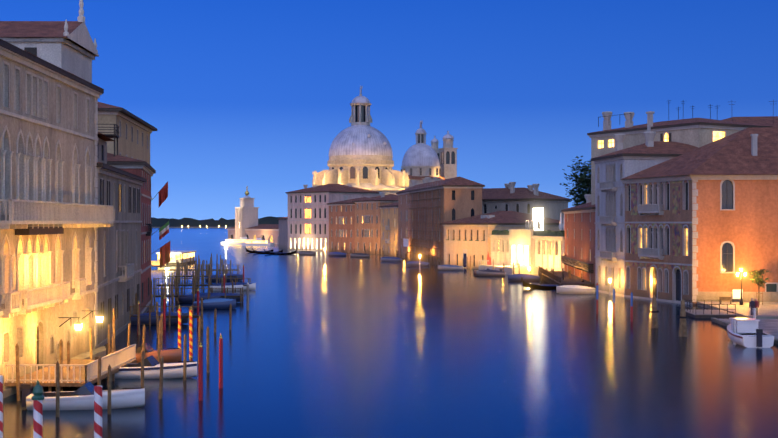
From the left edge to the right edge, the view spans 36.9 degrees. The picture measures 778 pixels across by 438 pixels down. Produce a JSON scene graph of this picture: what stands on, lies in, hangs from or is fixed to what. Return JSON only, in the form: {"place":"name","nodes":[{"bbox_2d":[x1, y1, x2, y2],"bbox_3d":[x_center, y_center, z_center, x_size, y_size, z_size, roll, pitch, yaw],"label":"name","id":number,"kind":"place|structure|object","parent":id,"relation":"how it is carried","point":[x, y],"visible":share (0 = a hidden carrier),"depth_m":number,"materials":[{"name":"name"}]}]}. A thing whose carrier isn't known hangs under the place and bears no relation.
{"place":"outdoors","nodes":[
{"label":"outdoors","id":0,"kind":"place"},
{"bbox_2d":[97,132,133,281],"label":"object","id":1,"kind":"object","parent":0,"point":[102,158],"visible":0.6,"depth_m":103.02,"materials":[{"name":"grey stone"}]},
{"bbox_2d":[97,124,151,235],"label":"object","id":2,"kind":"object","parent":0,"point":[114,136],"visible":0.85,"depth_m":133.15,"materials":[{"name":"grey stone"}]},
{"bbox_2d":[0,0,777,219],"label":"sky","id":3,"kind":"structure","parent":0,"point":[237,95],"materials":[{"name":"blue"}]},
{"bbox_2d":[3,228,777,437],"bbox_3d":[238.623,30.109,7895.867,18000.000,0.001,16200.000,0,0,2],"label":"lagoon water","id":4,"kind":"structure","parent":0,"point":[347,346],"depth_m":84.86,"materials":[{"name":"blue liquid"}]},
{"bbox_2d":[0,375,2,437],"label":"pole","id":5,"kind":"object","parent":4,"relation":"in","point":[1,406],"visible":1,"depth_m":44.90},
{"bbox_2d":[31,380,44,437],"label":"pole","id":6,"kind":"object","parent":4,"relation":"in","point":[37,397],"visible":1,"depth_m":39.76,"materials":[{"name":"multicoloured"}]},
{"bbox_2d":[0,39,103,385],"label":"building facade","id":7,"kind":"structure","parent":4,"relation":"on","point":[47,109],"depth_m":79.88,"materials":[{"name":"stone"}]},
{"bbox_2d":[0,0,113,345],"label":"palazzo barbaro stonework","id":8,"kind":"object","parent":7,"relation":"attached to","point":[69,46],"visible":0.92,"depth_m":83.26,"materials":[{"name":"beige stone"}]},
{"bbox_2d":[59,311,102,330],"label":"palazzo barbaro lanterns","id":9,"kind":"object","parent":7,"relation":"attached to","point":[78,324],"visible":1,"depth_m":82.77,"materials":[{"name":"white glass"}]},
{"bbox_2d":[3,344,136,398],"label":"dock","id":10,"kind":"object","parent":4,"relation":"in","point":[83,370],"visible":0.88,"depth_m":72.15,"materials":[{"name":"brown wood"}]},
{"bbox_2d":[21,381,144,409],"bbox_3d":[-17.048,9.961,64.963,6.800,1.640,2.238,0,0,2],"label":"white boat","id":11,"kind":"object","parent":4,"relation":"on","point":[81,398],"visible":0.77,"depth_m":64.47,"materials":[{"name":"white"}]},
{"bbox_2d":[94,385,101,437],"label":"pole","id":12,"kind":"object","parent":4,"relation":"in","point":[97,411],"visible":1,"depth_m":43.72,"materials":[{"name":"wood"}]},
{"bbox_2d":[96,162,145,347],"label":"grey palazzo","id":13,"kind":"structure","parent":4,"relation":"in","point":[119,240],"depth_m":108.28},
{"bbox_2d":[15,253,233,416],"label":"piles","id":14,"kind":"structure","parent":4,"relation":"in","point":[159,333],"depth_m":84.22,"materials":[{"name":"brown wood"}]},
{"bbox_2d":[97,102,156,164],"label":"building","id":15,"kind":"structure","parent":4,"relation":"on","point":[135,131],"depth_m":155.04,"materials":[{"name":"stone"}]},
{"bbox_2d":[107,153,155,313],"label":"red house","id":16,"kind":"structure","parent":4,"relation":"on","point":[144,169],"depth_m":134.58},
{"bbox_2d":[151,182,169,267],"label":"flags","id":17,"kind":"object","parent":16,"relation":"attached to","point":[163,232],"visible":1,"depth_m":150.22,"materials":[{"name":"red fabric"}]},
{"bbox_2d":[105,343,181,363],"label":"boat","id":18,"kind":"object","parent":4,"relation":"on","point":[172,355],"visible":0.38,"depth_m":85.36,"materials":[{"name":"brown wood"}]},
{"bbox_2d":[95,355,196,378],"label":"white boat","id":19,"kind":"object","parent":4,"relation":"on","point":[152,368],"visible":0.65,"depth_m":77.10,"materials":[{"name":"white wood"}]},
{"bbox_2d":[130,312,187,324],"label":"boat","id":20,"kind":"object","parent":4,"relation":"on","point":[144,319],"visible":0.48,"depth_m":117.80,"materials":[{"name":"blue"}]},
{"bbox_2d":[163,296,165,329],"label":"red pole","id":21,"kind":"object","parent":4,"relation":"in","point":[164,313],"visible":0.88,"depth_m":112.11,"materials":[{"name":"red wood"}]},
{"bbox_2d":[151,251,195,266],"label":"floating pier","id":22,"kind":"structure","parent":4,"relation":"on","point":[177,256],"depth_m":278.70,"materials":[{"name":"white paint"}]},
{"bbox_2d":[178,305,180,348],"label":"pole","id":23,"kind":"object","parent":4,"relation":"in","point":[179,327],"visible":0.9,"depth_m":90.93,"materials":[{"name":"multicoloured wood"}]},
{"bbox_2d":[130,264,250,324],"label":"jetties","id":24,"kind":"object","parent":4,"relation":"on","point":[196,288],"visible":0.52,"depth_m":175.50,"materials":[{"name":"brown wood"}]},
{"bbox_2d":[189,307,192,356],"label":"pole","id":25,"kind":"object","parent":4,"relation":"in","point":[190,332],"visible":0.85,"depth_m":89.42,"materials":[{"name":"multicoloured wood"}]},
{"bbox_2d":[197,289,198,321],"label":"red pole","id":26,"kind":"object","parent":4,"relation":"on","point":[197,304],"visible":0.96,"depth_m":121.05,"materials":[{"name":"red wood"}]},
{"bbox_2d":[199,342,202,400],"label":"red pole","id":27,"kind":"object","parent":4,"relation":"in","point":[200,372],"visible":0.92,"depth_m":67.76,"materials":[{"name":"red wood"}]},
{"bbox_2d":[179,293,241,302],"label":"boat","id":28,"kind":"object","parent":4,"relation":"on","point":[188,298],"visible":0.4,"depth_m":149.62,"materials":[{"name":"blue"}]},
{"bbox_2d":[193,298,235,308],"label":"boat","id":29,"kind":"object","parent":4,"relation":"on","point":[218,303],"visible":0.67,"depth_m":138.83,"materials":[{"name":"blue"}]},
{"bbox_2d":[151,216,282,227],"bbox_3d":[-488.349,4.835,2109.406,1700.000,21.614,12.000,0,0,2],"label":"shore treeline","id":30,"kind":"object","parent":4,"relation":"on","point":[190,223],"visible":0.19,"depth_m":2110.56,"materials":[{"name":"teal"}]},
{"bbox_2d":[219,334,222,387],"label":"red pole","id":31,"kind":"object","parent":4,"relation":"in","point":[220,362],"visible":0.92,"depth_m":72.75,"materials":[{"name":"red wood"}]},
{"bbox_2d":[205,274,242,280],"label":"boat","id":32,"kind":"object","parent":4,"relation":"on","point":[237,275],"visible":0.42,"depth_m":205.01,"materials":[{"name":"blue"}]},
{"bbox_2d":[223,274,224,292],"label":"red pole","id":33,"kind":"object","parent":4,"relation":"on","point":[224,283],"visible":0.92,"depth_m":160.18,"materials":[{"name":"red"}]},
{"bbox_2d":[210,282,255,290],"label":"boat","id":34,"kind":"object","parent":4,"relation":"on","point":[252,286],"visible":0.54,"depth_m":175.64,"materials":[{"name":"white"}]},
{"bbox_2d":[220,237,255,243],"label":"vaporetto","id":35,"kind":"object","parent":4,"relation":"on","point":[241,240],"visible":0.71,"depth_m":537.53,"materials":[{"name":"white paint"}]},
{"bbox_2d":[246,282,248,310],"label":"grey pole","id":36,"kind":"object","parent":4,"relation":"in","point":[247,304],"visible":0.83,"depth_m":135.95,"materials":[{"name":"grey wood"}]},
{"bbox_2d":[227,186,278,243],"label":"punta della dogana","id":37,"kind":"structure","parent":4,"relation":"on","point":[247,225],"depth_m":584.17,"materials":[{"name":"stone"}]},
{"bbox_2d":[242,238,273,245],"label":"boat","id":38,"kind":"object","parent":4,"relation":"on","point":[258,242],"visible":0.94,"depth_m":507.98,"materials":[{"name":"white paint"}]},
{"bbox_2d":[245,247,272,252],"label":"gondola","id":39,"kind":"object","parent":4,"relation":"on","point":[249,251],"visible":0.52,"depth_m":392.37,"materials":[{"name":"grey wood"}]},
{"bbox_2d":[252,248,282,253],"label":"gondola","id":40,"kind":"object","parent":4,"relation":"on","point":[258,252],"visible":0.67,"depth_m":381.01,"materials":[{"name":"grey wood"}]},
{"bbox_2d":[264,249,295,254],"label":"gondola","id":41,"kind":"object","parent":4,"relation":"on","point":[270,253],"visible":0.96,"depth_m":370.44,"materials":[{"name":"grey wood"}]},
{"bbox_2d":[278,217,287,249],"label":"link houses","id":42,"kind":"structure","parent":4,"relation":"on","point":[283,232],"depth_m":446.83,"materials":[{"name":"beige paint"}]},
{"bbox_2d":[299,251,315,254],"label":"boat","id":43,"kind":"object","parent":4,"relation":"on","point":[306,253],"visible":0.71,"depth_m":366.23,"materials":[{"name":"grey"}]},
{"bbox_2d":[285,184,379,251],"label":"building","id":44,"kind":"structure","parent":4,"relation":"on","point":[317,220],"depth_m":416.38,"materials":[{"name":"stone"}]},
{"bbox_2d":[305,197,310,232],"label":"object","id":45,"kind":"structure","parent":44,"relation":"attached to","point":[307,216],"depth_m":416.36,"materials":[{"name":"yellow glass"}]},
{"bbox_2d":[328,252,346,255],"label":"boat","id":46,"kind":"object","parent":4,"relation":"on","point":[336,254],"visible":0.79,"depth_m":352.82,"materials":[{"name":"blue"}]},
{"bbox_2d":[327,196,367,252],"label":"house","id":47,"kind":"structure","parent":4,"relation":"on","point":[341,226],"depth_m":397.61,"materials":[{"name":"paint"}]},
{"bbox_2d":[351,253,368,256],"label":"boat","id":48,"kind":"object","parent":4,"relation":"on","point":[359,255],"visible":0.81,"depth_m":340.19,"materials":[{"name":"grey"}]},
{"bbox_2d":[352,192,397,253],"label":"house","id":49,"kind":"structure","parent":4,"relation":"on","point":[367,223],"depth_m":381.44,"materials":[{"name":"paint"}]},
{"bbox_2d":[312,86,457,194],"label":"church","id":50,"kind":"structure","parent":4,"relation":"on","point":[377,173],"depth_m":455.09,"materials":[{"name":"stone"}]},
{"bbox_2d":[329,125,392,156],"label":"dome","id":51,"kind":"structure","parent":50,"relation":"on","point":[360,140],"depth_m":452.89,"materials":[{"name":"grey metal"}]},
{"bbox_2d":[352,96,369,102],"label":"lantern dome","id":52,"kind":"structure","parent":50,"relation":"on","point":[360,99],"depth_m":459.47,"materials":[{"name":"grey metal"}]},
{"bbox_2d":[402,143,439,165],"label":"dome","id":53,"kind":"structure","parent":50,"relation":"on","point":[421,154],"depth_m":498.46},
{"bbox_2d":[416,128,425,132],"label":"lantern dome","id":54,"kind":"structure","parent":50,"relation":"on","point":[420,130],"depth_m":502.82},
{"bbox_2d":[378,202,397,256],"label":"yellow house","id":55,"kind":"structure","parent":4,"relation":"on","point":[389,214],"depth_m":358.58,"materials":[{"name":"yellow paint"}]},
{"bbox_2d":[385,226,390,243],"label":"windows","id":56,"kind":"structure","parent":55,"relation":"attached to","point":[387,241],"depth_m":358.40,"materials":[{"name":"grey glass"}]},
{"bbox_2d":[381,257,401,261],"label":"boat","id":57,"kind":"object","parent":4,"relation":"on","point":[392,259],"visible":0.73,"depth_m":305.37,"materials":[{"name":"blue"}]},
{"bbox_2d":[406,261,429,265],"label":"boat","id":58,"kind":"object","parent":4,"relation":"on","point":[412,263],"visible":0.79,"depth_m":272.10,"materials":[{"name":"blue"}]},
{"bbox_2d":[296,243,581,284],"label":"mooring posts","id":59,"kind":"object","parent":4,"relation":"in","point":[518,266],"depth_m":270.95,"materials":[{"name":"brown wood"}]},
{"bbox_2d":[396,177,484,264],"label":"building","id":60,"kind":"structure","parent":4,"relation":"in","point":[461,198],"depth_m":286.08,"materials":[{"name":"stone"}]},
{"bbox_2d":[403,182,442,264],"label":"scaffolding","id":61,"kind":"object","parent":60,"relation":"attached to","point":[405,242],"visible":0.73,"depth_m":288.72,"materials":[{"name":"black metal"}]},
{"bbox_2d":[438,265,463,270],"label":"boat","id":62,"kind":"object","parent":4,"relation":"on","point":[451,267],"visible":0.79,"depth_m":248.82,"materials":[{"name":"grey"}]},
{"bbox_2d":[476,270,504,275],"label":"boat","id":63,"kind":"object","parent":4,"relation":"on","point":[489,273],"visible":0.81,"depth_m":222.56,"materials":[{"name":"grey"}]},
{"bbox_2d":[440,211,563,268],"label":"cream house","id":64,"kind":"structure","parent":4,"relation":"on","point":[470,235],"depth_m":260.54,"materials":[{"name":"beige paint"}]},
{"bbox_2d":[508,274,539,280],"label":"boat","id":65,"kind":"object","parent":4,"relation":"on","point":[517,277],"visible":0.77,"depth_m":203.80,"materials":[{"name":"blue"}]},
{"bbox_2d":[482,182,571,220],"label":"grey palazzo","id":66,"kind":"structure","parent":4,"relation":"on","point":[509,197],"depth_m":293.28,"materials":[{"name":"stone"}]},
{"bbox_2d":[489,235,564,273],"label":"building facade","id":67,"kind":"structure","parent":4,"relation":"on","point":[556,239],"depth_m":228.99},
{"bbox_2d":[521,277,583,288],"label":"gondola","id":68,"kind":"object","parent":4,"relation":"on","point":[529,285],"visible":0.6,"depth_m":180.86,"materials":[{"name":"grey wood"}]},
{"bbox_2d":[560,156,590,205],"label":"tree","id":69,"kind":"object","parent":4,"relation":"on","point":[583,182],"visible":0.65,"depth_m":255.54,"materials":[{"name":"green plant"}]},
{"bbox_2d":[556,285,594,293],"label":"white boat","id":70,"kind":"object","parent":4,"relation":"on","point":[571,289],"visible":0.79,"depth_m":167.92,"materials":[{"name":"grey"}]},
{"bbox_2d":[561,194,595,287],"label":"red house","id":71,"kind":"structure","parent":4,"relation":"on","point":[579,229],"depth_m":193.78,"materials":[{"name":"red paint"}]},
{"bbox_2d":[596,283,597,313],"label":"mooring pole","id":72,"kind":"object","parent":4,"relation":"in","point":[597,298],"visible":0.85,"depth_m":131.76,"materials":[{"name":"blue wood"}]},
{"bbox_2d":[609,277,611,295],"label":"mooring pole","id":73,"kind":"object","parent":4,"relation":"in","point":[610,278],"visible":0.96,"depth_m":163.39,"materials":[{"name":"white wood"}]},
{"bbox_2d":[613,289,614,317],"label":"mooring pole","id":74,"kind":"object","parent":4,"relation":"in","point":[613,303],"visible":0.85,"depth_m":126.31,"materials":[{"name":"blue wood"}]},
{"bbox_2d":[630,292,632,321],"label":"mooring pole","id":75,"kind":"object","parent":4,"relation":"in","point":[631,314],"visible":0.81,"depth_m":121.08,"materials":[{"name":"red wood"}]},
{"bbox_2d":[591,131,697,296],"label":"building","id":76,"kind":"structure","parent":4,"relation":"in","point":[648,153],"depth_m":165.21,"materials":[{"name":"stone"}]},
{"bbox_2d":[649,295,687,336],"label":"mooring posts","id":77,"kind":"object","parent":4,"relation":"in","point":[654,311],"visible":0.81,"depth_m":105.69,"materials":[{"name":"brown wood"}]},
{"bbox_2d":[587,111,773,204],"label":"cream house","id":78,"kind":"structure","parent":4,"relation":"on","point":[698,132],"depth_m":173.29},
{"bbox_2d":[620,127,777,304],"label":"building","id":79,"kind":"structure","parent":4,"relation":"on","point":[704,227],"depth_m":145.96,"materials":[{"name":"paint"}]},
{"bbox_2d":[685,300,736,317],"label":"pontoon","id":80,"kind":"object","parent":4,"relation":"on","point":[701,313],"visible":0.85,"depth_m":125.63,"materials":[{"name":"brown wood"}]},
{"bbox_2d":[733,318,735,344],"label":"white pole","id":81,"kind":"object","parent":4,"relation":"in","point":[734,325],"visible":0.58,"depth_m":98.55,"materials":[{"name":"grey wood"}]},
{"bbox_2d":[723,116,777,126],"bbox_3d":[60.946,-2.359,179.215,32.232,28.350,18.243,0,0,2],"label":"roof","id":82,"kind":"structure","parent":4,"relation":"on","point":[772,121],"depth_m":177.49,"materials":[{"name":"tile"}]},
{"bbox_2d":[727,318,774,347],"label":"workboat","id":83,"kind":"object","parent":4,"relation":"on","point":[748,334],"visible":0.92,"depth_m":97.74,"materials":[{"name":"white"}]},
{"bbox_2d":[753,308,755,318],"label":"white pole","id":84,"kind":"object","parent":4,"relation":"in","point":[754,312],"visible":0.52,"depth_m":104.94,"materials":[{"name":"grey wood"}]},
{"bbox_2d":[463,215,494,266],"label":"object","id":85,"kind":"object","parent":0,"point":[465,250],"visible":0.67,"depth_m":261.01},
{"bbox_2d":[479,207,563,274],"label":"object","id":86,"kind":"object","parent":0,"point":[521,246],"visible":0.83,"depth_m":236.07,"materials":[{"name":"stone"}]},
{"bbox_2d":[538,256,593,285],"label":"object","id":87,"kind":"object","parent":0,"point":[547,275],"visible":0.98,"depth_m":191.16,"materials":[{"name":"brown wood"}]},
{"bbox_2d":[600,167,616,260],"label":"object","id":88,"kind":"object","parent":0,"point":[606,220],"visible":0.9,"depth_m":166.39,"materials":[{"name":"white stone"}]},
{"bbox_2d":[598,101,714,140],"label":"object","id":89,"kind":"object","parent":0,"point":[649,119],"visible":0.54,"depth_m":173.67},
{"bbox_2d":[697,302,777,343],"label":"quay","id":90,"kind":"structure","parent":0,"point":[767,316],"depth_m":126.34,"materials":[{"name":"stone"}]},
{"bbox_2d":[719,297,731,303],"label":"bench","id":91,"kind":"object","parent":90,"relation":"on","point":[725,299],"visible":0.81,"depth_m":141.26,"materials":[{"name":"brown wood"}]},
{"bbox_2d":[736,267,746,304],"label":"street lamp","id":92,"kind":"object","parent":90,"relation":"on","point":[741,277],"visible":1,"depth_m":139.22,"materials":[{"name":"black metal"}]},
{"bbox_2d":[749,298,758,314],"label":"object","id":93,"kind":"structure","parent":90,"relation":"on","point":[753,304],"depth_m":123.97,"materials":[{"name":"grey fabric"}]},
{"bbox_2d":[748,269,769,304],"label":"tree","id":94,"kind":"object","parent":90,"relation":"on","point":[757,279],"visible":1,"depth_m":139.84,"materials":[{"name":"green plant"}]}
]}

